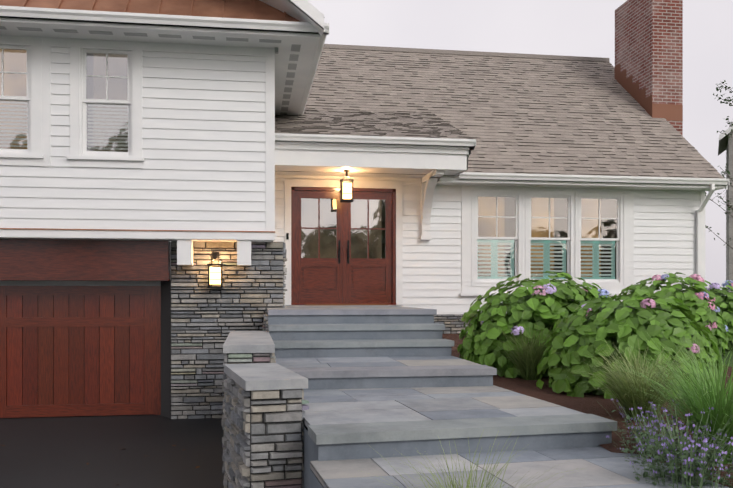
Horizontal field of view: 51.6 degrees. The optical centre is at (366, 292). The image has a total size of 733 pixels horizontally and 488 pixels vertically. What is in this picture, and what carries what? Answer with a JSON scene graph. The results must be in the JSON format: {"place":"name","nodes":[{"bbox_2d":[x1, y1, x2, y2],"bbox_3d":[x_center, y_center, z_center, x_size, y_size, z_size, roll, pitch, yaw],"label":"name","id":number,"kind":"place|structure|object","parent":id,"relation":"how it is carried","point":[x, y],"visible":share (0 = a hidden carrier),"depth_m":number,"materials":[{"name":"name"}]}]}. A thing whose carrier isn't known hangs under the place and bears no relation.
{"place":"outdoors","nodes":[
{"label":"outdoors","id":0,"kind":"place"},
{"bbox_2d":[0,414,224,487],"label":"driveway asphalt","id":1,"kind":"structure","parent":0,"point":[131,451],"depth_m":8.94,"materials":[{"name":"black asphalt"}]},
{"bbox_2d":[0,239,286,418],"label":"stone wall","id":2,"kind":"structure","parent":1,"relation":"on","point":[200,320],"depth_m":10.97,"materials":[{"name":"grey stone"}]},
{"bbox_2d":[0,286,160,417],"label":"garage door","id":3,"kind":"structure","parent":2,"relation":"in","point":[65,351],"depth_m":11.05,"materials":[{"name":"brown wood"}]},
{"bbox_2d":[207,252,222,287],"bbox_3d":[-2.172,-0.332,10.889,0.220,0.525,0.240,0,0,-9],"label":"wall lantern","id":4,"kind":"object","parent":2,"relation":"attached to","point":[215,273],"depth_m":10.80,"materials":[{"name":"white glass"}]},
{"bbox_2d":[221,331,275,487],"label":"stone pillar","id":5,"kind":"structure","parent":1,"relation":"on","point":[242,347],"depth_m":7.29,"materials":[{"name":"grey stone"}]},
{"bbox_2d":[0,47,264,230],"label":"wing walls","id":6,"kind":"structure","parent":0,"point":[203,138],"depth_m":10.60,"materials":[{"name":"white wood"}]},
{"bbox_2d":[0,0,300,21],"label":"roof","id":7,"kind":"structure","parent":6,"relation":"attached to","point":[251,9],"depth_m":10.22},
{"bbox_2d":[0,6,328,241],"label":"wing trim","id":8,"kind":"structure","parent":6,"relation":"attached to","point":[289,52],"depth_m":10.40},
{"bbox_2d":[260,0,323,50],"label":"roof trim","id":9,"kind":"structure","parent":6,"relation":"on","point":[305,11],"depth_m":10.06,"materials":[{"name":"white paint"}]},
{"bbox_2d":[222,363,308,487],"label":"stone pillar","id":10,"kind":"structure","parent":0,"point":[264,413],"depth_m":5.92,"materials":[{"name":"grey stone"}]},
{"bbox_2d":[263,313,267,330],"bbox_3d":[-1.417,1.111,10.585,0.062,1.630,1.150,0,0,-9],"label":"landing side stone","id":11,"kind":"object","parent":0,"point":[265,323],"visible":0.12,"depth_m":10.18,"materials":[{"name":"grey stone"}]},
{"bbox_2d":[0,49,616,278],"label":"window glass","id":12,"kind":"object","parent":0,"point":[15,61],"depth_m":14.91,"materials":[{"name":"clear glass"}]},
{"bbox_2d":[267,305,496,430],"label":"steps","id":13,"kind":"structure","parent":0,"point":[318,347],"depth_m":9.40,"materials":[{"name":"grey stone"}]},
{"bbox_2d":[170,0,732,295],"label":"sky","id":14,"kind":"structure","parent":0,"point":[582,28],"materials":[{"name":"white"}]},
{"bbox_2d":[354,429,584,487],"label":"fountain grass","id":15,"kind":"object","parent":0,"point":[453,484],"depth_m":4.20,"materials":[{"name":"green plant"}]},
{"bbox_2d":[302,385,728,487],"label":"stone steps","id":16,"kind":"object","parent":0,"point":[348,429],"visible":0.81,"depth_m":5.54,"materials":[{"name":"grey stone"}]},
{"bbox_2d":[719,349,732,366],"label":"lawn","id":17,"kind":"structure","parent":0,"point":[727,351],"depth_m":11.50,"materials":[{"name":"green plant"}]},
{"bbox_2d":[273,179,699,333],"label":"house walls","id":18,"kind":"structure","parent":17,"relation":"on","point":[664,230],"depth_m":14.61,"materials":[{"name":"white wood"}]},
{"bbox_2d":[283,176,403,304],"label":"entry door","id":19,"kind":"structure","parent":18,"relation":"in","point":[343,278],"depth_m":14.33,"materials":[{"name":"red wood"}]},
{"bbox_2d":[275,110,475,239],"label":"porch roof","id":20,"kind":"structure","parent":18,"relation":"attached to","point":[433,148],"depth_m":13.28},
{"bbox_2d":[340,170,353,202],"bbox_3d":[-0.355,-1.912,13.555,0.230,0.565,0.230,0,0,-9],"label":"hanging lantern","id":21,"kind":"object","parent":20,"relation":"hanging from","point":[346,190],"visible":1,"depth_m":13.47,"materials":[{"name":"white glass"}]},
{"bbox_2d":[286,44,727,189],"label":"house roof","id":22,"kind":"structure","parent":18,"relation":"on","point":[519,113],"depth_m":16.83,"materials":[{"name":"grey"}]},
{"bbox_2d":[614,0,682,135],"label":"house chimney","id":23,"kind":"object","parent":22,"relation":"on","point":[648,72],"visible":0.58,"depth_m":17.29,"materials":[{"name":"red brick"}]},
{"bbox_2d":[436,172,729,314],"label":"house trim","id":24,"kind":"structure","parent":18,"relation":"attached to","point":[523,189],"depth_m":14.86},
{"bbox_2d":[696,184,714,276],"bbox_3d":[6.758,-0.654,15.104,0.070,2.960,0.530,0,0,-9],"label":"downspout","id":25,"kind":"object","parent":18,"relation":"attached to","point":[698,232],"visible":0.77,"depth_m":15.31,"materials":[{"name":"white metal"}]},
{"bbox_2d":[442,334,732,487],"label":"mulch bed","id":26,"kind":"object","parent":17,"relation":"on","point":[590,404],"visible":0.04,"depth_m":7.36,"materials":[{"name":"brown soil"}]},
{"bbox_2d":[489,314,559,379],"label":"fountain grass","id":27,"kind":"object","parent":26,"relation":"on","point":[528,364],"depth_m":8.83,"materials":[{"name":"green plant"}]},
{"bbox_2d":[457,271,614,377],"bbox_3d":[2.284,0.418,9.724,2.259,1.396,1.645,0,0,-9],"label":"hydrangea shrub","id":28,"kind":"object","parent":26,"relation":"on","point":[537,305],"visible":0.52,"depth_m":9.12,"materials":[{"name":"green plant"}]},
{"bbox_2d":[536,289,723,398],"bbox_3d":[2.937,0.552,8.352,2.083,1.193,1.818,0,0,-9],"label":"hydrangea shrub","id":29,"kind":"object","parent":26,"relation":"on","point":[632,322],"visible":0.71,"depth_m":7.81,"materials":[{"name":"green plant"}]},
{"bbox_2d":[549,342,728,421],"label":"fountain grass","id":30,"kind":"object","parent":26,"relation":"on","point":[629,398],"depth_m":6.64,"materials":[{"name":"green plant"}]},
{"bbox_2d":[597,399,711,460],"bbox_3d":[2.115,1.009,5.510,0.783,0.473,0.876,0,0,-9],"label":"catmint","id":31,"kind":"object","parent":26,"relation":"on","point":[628,417],"visible":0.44,"depth_m":5.49,"materials":[{"name":"green plant"}]},
{"bbox_2d":[603,333,732,463],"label":"fountain grass","id":32,"kind":"object","parent":26,"relation":"on","point":[717,401],"depth_m":5.26,"materials":[{"name":"green plant"}]},
{"bbox_2d":[605,404,732,487],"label":"catmint","id":33,"kind":"object","parent":26,"relation":"on","point":[692,463],"visible":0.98,"depth_m":4.68,"materials":[{"name":"green plant"}]},
{"bbox_2d":[614,272,728,355],"bbox_3d":[4.708,0.356,12.041,1.997,1.380,1.830,0,0,-9],"label":"hydrangea shrub","id":34,"kind":"object","parent":26,"relation":"on","point":[702,306],"visible":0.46,"depth_m":11.57,"materials":[{"name":"green plant"}]},
{"bbox_2d":[685,280,732,349],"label":"hydrangea shrub","id":35,"kind":"object","parent":26,"relation":"in","point":[723,303],"visible":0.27,"depth_m":12.52,"materials":[{"name":"green plant"}]},
{"bbox_2d":[705,130,732,248],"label":"branches","id":36,"kind":"object","parent":17,"relation":"on","point":[720,193],"visible":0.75,"depth_m":21.55,"materials":[{"name":"brown plant"}]},
{"bbox_2d":[713,80,732,209],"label":"tree sapling","id":37,"kind":"object","parent":17,"relation":"on","point":[727,99],"visible":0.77,"depth_m":19.30,"materials":[{"name":"green plant"}]},
{"bbox_2d":[718,124,732,291],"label":"neighbour house","id":38,"kind":"structure","parent":17,"relation":"on","point":[725,143],"depth_m":26.40,"materials":[{"name":"grey wood"}]}
]}

